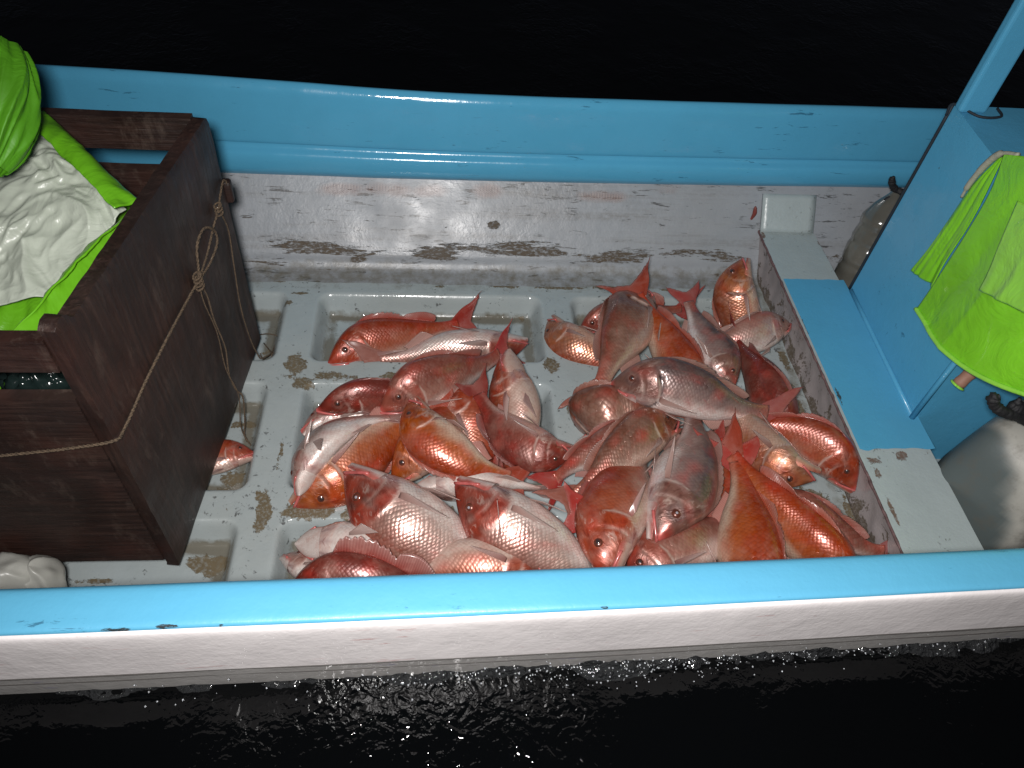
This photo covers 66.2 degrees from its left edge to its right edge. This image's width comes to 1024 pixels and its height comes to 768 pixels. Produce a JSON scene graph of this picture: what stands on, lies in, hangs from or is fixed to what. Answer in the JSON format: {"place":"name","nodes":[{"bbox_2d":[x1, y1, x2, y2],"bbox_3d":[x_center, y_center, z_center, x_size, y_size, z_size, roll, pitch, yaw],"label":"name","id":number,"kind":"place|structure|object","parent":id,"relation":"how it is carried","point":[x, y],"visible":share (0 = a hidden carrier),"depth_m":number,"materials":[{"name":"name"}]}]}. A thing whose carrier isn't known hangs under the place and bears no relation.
{"place":"outdoors","nodes":[
{"label":"outdoors","id":0,"kind":"place"},
{"bbox_2d":[0,0,1023,767],"bbox_3d":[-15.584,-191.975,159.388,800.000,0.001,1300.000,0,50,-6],"label":"water","id":1,"kind":"structure","parent":0,"point":[964,708],"depth_m":1.33,"materials":[{"name":"black liquid"}]},
{"bbox_2d":[0,0,1023,694],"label":"fishing boat","id":2,"kind":"object","parent":1,"relation":"on","point":[354,204],"visible":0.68,"depth_m":1.91,"materials":[{"name":"blue paint"}]},
{"bbox_2d":[0,552,67,588],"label":"white sack","id":3,"kind":"object","parent":2,"relation":"on","point":[17,571],"visible":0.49,"depth_m":1.43,"materials":[{"name":"plastic"}]},
{"bbox_2d":[0,107,259,565],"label":"wooden bin","id":4,"kind":"object","parent":2,"relation":"on","point":[136,492],"visible":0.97,"depth_m":1.40,"materials":[{"name":"brown wood"}]},
{"bbox_2d":[0,371,70,388],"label":"plastic bag","id":5,"kind":"object","parent":4,"relation":"in","point":[12,380],"visible":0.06,"depth_m":1.29,"materials":[{"name":"black plastic"}]},
{"bbox_2d":[0,36,136,388],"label":"raincoat","id":6,"kind":"object","parent":4,"relation":"in","point":[67,199],"visible":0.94,"depth_m":1.33,"materials":[{"name":"green plastic"}]},
{"bbox_2d":[0,179,274,456],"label":"tie rope","id":7,"kind":"object","parent":4,"relation":"attached to","point":[198,280],"visible":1,"depth_m":1.51,"materials":[{"name":"brown fabric"}]},
{"bbox_2d":[212,439,252,474],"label":"snapper","id":8,"kind":"object","parent":2,"relation":"on","point":[233,454],"visible":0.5,"depth_m":1.76,"materials":[{"name":"red food"}]},
{"bbox_2d":[260,333,276,359],"bbox_3d":[-0.623,-0.098,2.022,0.057,0.015,0.107,-13,53,-16],"label":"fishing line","id":9,"kind":"object","parent":2,"relation":"on","point":[266,346],"visible":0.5,"depth_m":2.02,"materials":[{"name":"beige plastic"}]},
{"bbox_2d":[279,551,311,577],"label":"snapper","id":10,"kind":"object","parent":2,"relation":"on","point":[294,563],"visible":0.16,"depth_m":1.57,"materials":[{"name":"pink food"}]},
{"bbox_2d":[300,407,362,435],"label":"snapper","id":11,"kind":"object","parent":2,"relation":"on","point":[318,420],"visible":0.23,"depth_m":1.79,"materials":[{"name":"pink food"}]},
{"bbox_2d":[295,518,378,559],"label":"snapper","id":12,"kind":"object","parent":2,"relation":"on","point":[314,542],"visible":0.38,"depth_m":1.54,"materials":[{"name":"pink food"}]},
{"bbox_2d":[316,377,390,415],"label":"snapper","id":13,"kind":"object","parent":2,"relation":"on","point":[364,395],"visible":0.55,"depth_m":1.77,"materials":[{"name":"red food"}]},
{"bbox_2d":[294,536,434,578],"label":"snapper","id":14,"kind":"object","parent":2,"relation":"on","point":[360,556],"visible":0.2,"depth_m":1.47,"materials":[{"name":"red food"}]},
{"bbox_2d":[288,388,453,508],"bbox_3d":[-0.288,0.125,1.751,0.469,0.148,0.149,-29,59,-26],"label":"snapper","id":15,"kind":"object","parent":2,"relation":"on","point":[372,446],"visible":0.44,"depth_m":1.69,"materials":[{"name":"orange food"}]},
{"bbox_2d":[290,413,401,495],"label":"snapper","id":16,"kind":"object","parent":15,"relation":"on","point":[319,447],"visible":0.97,"depth_m":1.67,"materials":[{"name":"pink food"}]},
{"bbox_2d":[328,292,479,365],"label":"snapper","id":17,"kind":"object","parent":2,"relation":"on","point":[387,333],"visible":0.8,"depth_m":1.99,"materials":[{"name":"red food"}]},
{"bbox_2d":[343,463,466,563],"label":"snapper","id":18,"kind":"object","parent":2,"relation":"on","point":[400,515],"visible":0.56,"depth_m":1.54,"materials":[{"name":"food"}]},
{"bbox_2d":[391,407,462,481],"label":"snapper","id":19,"kind":"object","parent":2,"relation":"on","point":[405,466],"visible":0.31,"depth_m":1.71,"materials":[{"name":"orange food"}]},
{"bbox_2d":[341,326,528,362],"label":"snapper","id":20,"kind":"object","parent":2,"relation":"on","point":[485,341],"visible":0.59,"depth_m":1.97,"materials":[{"name":"pink food"}]},
{"bbox_2d":[380,317,524,414],"bbox_3d":[-0.124,-0.015,1.864,0.419,0.153,0.130,-28,59,-26],"label":"snapper","id":21,"kind":"object","parent":2,"relation":"on","point":[432,377],"visible":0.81,"depth_m":1.80,"materials":[{"name":"red food"}]},
{"bbox_2d":[399,396,529,494],"bbox_3d":[-0.098,0.142,1.691,0.341,0.183,0.154,21,51,11],"label":"snapper","id":22,"kind":"object","parent":2,"relation":"on","point":[435,443],"visible":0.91,"depth_m":1.67,"materials":[{"name":"orange food"}]},
{"bbox_2d":[448,389,498,465],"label":"snapper","id":23,"kind":"object","parent":2,"relation":"on","point":[464,410],"visible":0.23,"depth_m":1.80,"materials":[{"name":"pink food"}]},
{"bbox_2d":[429,501,539,573],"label":"snapper","id":24,"kind":"object","parent":2,"relation":"on","point":[463,555],"visible":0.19,"depth_m":1.52,"materials":[{"name":"pink food"}]},
{"bbox_2d":[417,473,561,501],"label":"snapper","id":25,"kind":"object","parent":2,"relation":"on","point":[445,485],"visible":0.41,"depth_m":1.68,"materials":[{"name":"pink food"}]},
{"bbox_2d":[455,363,572,472],"bbox_3d":[-0.015,0.077,1.773,0.145,0.101,0.340,-35,61,-29],"label":"snapper","id":26,"kind":"object","parent":2,"relation":"on","point":[522,443],"visible":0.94,"depth_m":1.73,"materials":[{"name":"red food"}]},
{"bbox_2d":[489,349,540,467],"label":"snapper","id":27,"kind":"object","parent":2,"relation":"on","point":[512,389],"visible":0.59,"depth_m":1.81,"materials":[{"name":"pink food"}]},
{"bbox_2d":[454,476,592,569],"bbox_3d":[0.085,0.360,1.562,0.514,0.185,0.161,27,53,16],"label":"snapper","id":28,"kind":"object","parent":2,"relation":"on","point":[535,535],"visible":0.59,"depth_m":1.54,"materials":[{"name":"pink food"}]},
{"bbox_2d":[523,419,615,510],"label":"snapper","id":29,"kind":"object","parent":2,"relation":"on","point":[575,456],"visible":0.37,"depth_m":1.72,"materials":[{"name":"red food"}]},
{"bbox_2d":[544,314,598,365],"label":"snapper","id":30,"kind":"object","parent":2,"relation":"on","point":[570,341],"visible":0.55,"depth_m":2.02,"materials":[{"name":"orange food"}]},
{"bbox_2d":[532,407,681,515],"bbox_3d":[0.230,0.172,1.726,0.400,0.123,0.121,-32,60,-28],"label":"snapper","id":31,"kind":"object","parent":2,"relation":"on","point":[636,437],"visible":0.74,"depth_m":1.71,"materials":[{"name":"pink food"}]},
{"bbox_2d":[574,464,655,566],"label":"snapper","id":32,"kind":"object","parent":2,"relation":"on","point":[610,518],"visible":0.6,"depth_m":1.57,"materials":[{"name":"red food"}]},
{"bbox_2d":[568,379,684,434],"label":"snapper","id":33,"kind":"object","parent":2,"relation":"on","point":[592,404],"visible":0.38,"depth_m":1.79,"materials":[{"name":"pink food"}]},
{"bbox_2d":[574,424,682,443],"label":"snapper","id":34,"kind":"object","parent":2,"relation":"on","point":[585,435],"visible":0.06,"depth_m":1.84,"materials":[{"name":"red food"}]},
{"bbox_2d":[558,289,660,408],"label":"snapper","id":35,"kind":"object","parent":34,"relation":"on","point":[623,336],"visible":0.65,"depth_m":1.95,"materials":[{"name":"pink food"}]},
{"bbox_2d":[562,479,716,561],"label":"snapper","id":36,"kind":"object","parent":2,"relation":"on","point":[573,497],"visible":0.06,"depth_m":1.61,"materials":[{"name":"red food"}]},
{"bbox_2d":[581,285,705,332],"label":"snapper","id":37,"kind":"object","parent":2,"relation":"on","point":[591,318],"visible":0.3,"depth_m":2.11,"materials":[{"name":"red food"}]},
{"bbox_2d":[595,257,704,363],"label":"snapper","id":38,"kind":"object","parent":2,"relation":"on","point":[675,340],"visible":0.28,"depth_m":1.97,"materials":[{"name":"red food"}]},
{"bbox_2d":[626,509,718,565],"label":"snapper","id":39,"kind":"object","parent":2,"relation":"on","point":[689,545],"visible":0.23,"depth_m":1.58,"materials":[{"name":"pink food"}]},
{"bbox_2d":[646,417,724,542],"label":"snapper","id":40,"kind":"object","parent":39,"relation":"on","point":[685,487],"visible":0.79,"depth_m":1.62,"materials":[{"name":"pink food"}]},
{"bbox_2d":[666,281,740,384],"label":"snapper","id":41,"kind":"object","parent":2,"relation":"on","point":[719,347],"visible":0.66,"depth_m":1.94,"materials":[{"name":"pink food"}]},
{"bbox_2d":[714,420,729,496],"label":"snapper","id":42,"kind":"object","parent":2,"relation":"on","point":[720,431],"visible":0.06,"depth_m":1.74,"materials":[{"name":"red food"}]},
{"bbox_2d":[712,257,761,327],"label":"snapper","id":43,"kind":"object","parent":2,"relation":"on","point":[735,287],"visible":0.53,"depth_m":2.03,"materials":[{"name":"orange food"}]},
{"bbox_2d":[693,427,786,561],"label":"snapper","id":44,"kind":"object","parent":2,"relation":"on","point":[744,513],"visible":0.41,"depth_m":1.60,"materials":[{"name":"orange food"}]},
{"bbox_2d":[720,311,791,354],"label":"snapper","id":45,"kind":"object","parent":2,"relation":"on","point":[760,331],"visible":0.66,"depth_m":2.00,"materials":[{"name":"pink food"}]},
{"bbox_2d":[728,302,798,413],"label":"snapper","id":46,"kind":"object","parent":2,"relation":"on","point":[765,379],"visible":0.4,"depth_m":1.89,"materials":[{"name":"red food"}]},
{"bbox_2d":[713,411,820,486],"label":"snapper","id":47,"kind":"object","parent":2,"relation":"on","point":[784,459],"visible":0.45,"depth_m":1.70,"materials":[{"name":"pink food"}]},
{"bbox_2d":[721,407,855,558],"bbox_3d":[0.550,0.269,1.664,0.145,0.131,0.467,-22,56,-22],"label":"snapper","id":48,"kind":"object","parent":2,"relation":"on","point":[811,529],"visible":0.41,"depth_m":1.61,"materials":[{"name":"orange food"}]},
{"bbox_2d":[769,412,859,493],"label":"snapper","id":49,"kind":"object","parent":2,"relation":"on","point":[827,446],"visible":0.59,"depth_m":1.77,"materials":[{"name":"red food"}]},
{"bbox_2d":[609,357,804,429],"bbox_3d":[0.445,0.045,1.797,0.454,0.164,0.139,7,50,0],"label":"snapper","id":50,"kind":"object","parent":49,"relation":"on","point":[710,398],"visible":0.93,"depth_m":1.77,"materials":[{"name":"pink food"}]},
{"bbox_2d":[794,489,887,555],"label":"snapper","id":51,"kind":"object","parent":2,"relation":"on","point":[855,533],"visible":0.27,"depth_m":1.67,"materials":[{"name":"red food"}]},
{"bbox_2d":[834,176,902,286],"bbox_3d":[0.998,-0.380,2.169,0.146,0.388,0.180,0,50,-6],"label":"plastic float","id":52,"kind":"object","parent":2,"relation":"on","point":[868,228],"visible":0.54,"depth_m":2.14,"materials":[{"name":"grey plastic"}]},
{"bbox_2d":[911,150,1023,396],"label":"raincoat","id":53,"kind":"object","parent":2,"relation":"hanging from","point":[969,310],"visible":1,"depth_m":1.57,"materials":[{"name":"plastic"}]},
{"bbox_2d":[945,103,1002,118],"bbox_3d":[0.989,-0.571,1.682,0.105,0.038,0.048,13,50,5],"label":"cord","id":54,"kind":"object","parent":2,"relation":"attached to","point":[980,116],"visible":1,"depth_m":1.66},
{"bbox_2d":[938,392,1023,549],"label":"sack","id":55,"kind":"object","parent":2,"relation":"on","point":[982,469],"visible":0.56,"depth_m":1.65,"materials":[{"name":"white fabric"}]},
{"bbox_2d":[55,638,1021,700],"bbox_3d":[0.144,0.459,1.275,2.451,0.031,0.051,-1,51,-7],"label":"water wash","id":56,"kind":"object","parent":1,"relation":"on","point":[950,649],"visible":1,"depth_m":1.27,"materials":[{"name":"black liquid"}]},
{"bbox_2d":[133,638,998,706],"bbox_3d":[0.135,0.464,1.250,1.419,0.047,0.054,-1,51,-7],"label":"spray","id":57,"kind":"object","parent":1,"relation":"on","point":[529,670],"visible":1,"depth_m":1.26,"materials":[{"name":"grey liquid"}]}
]}

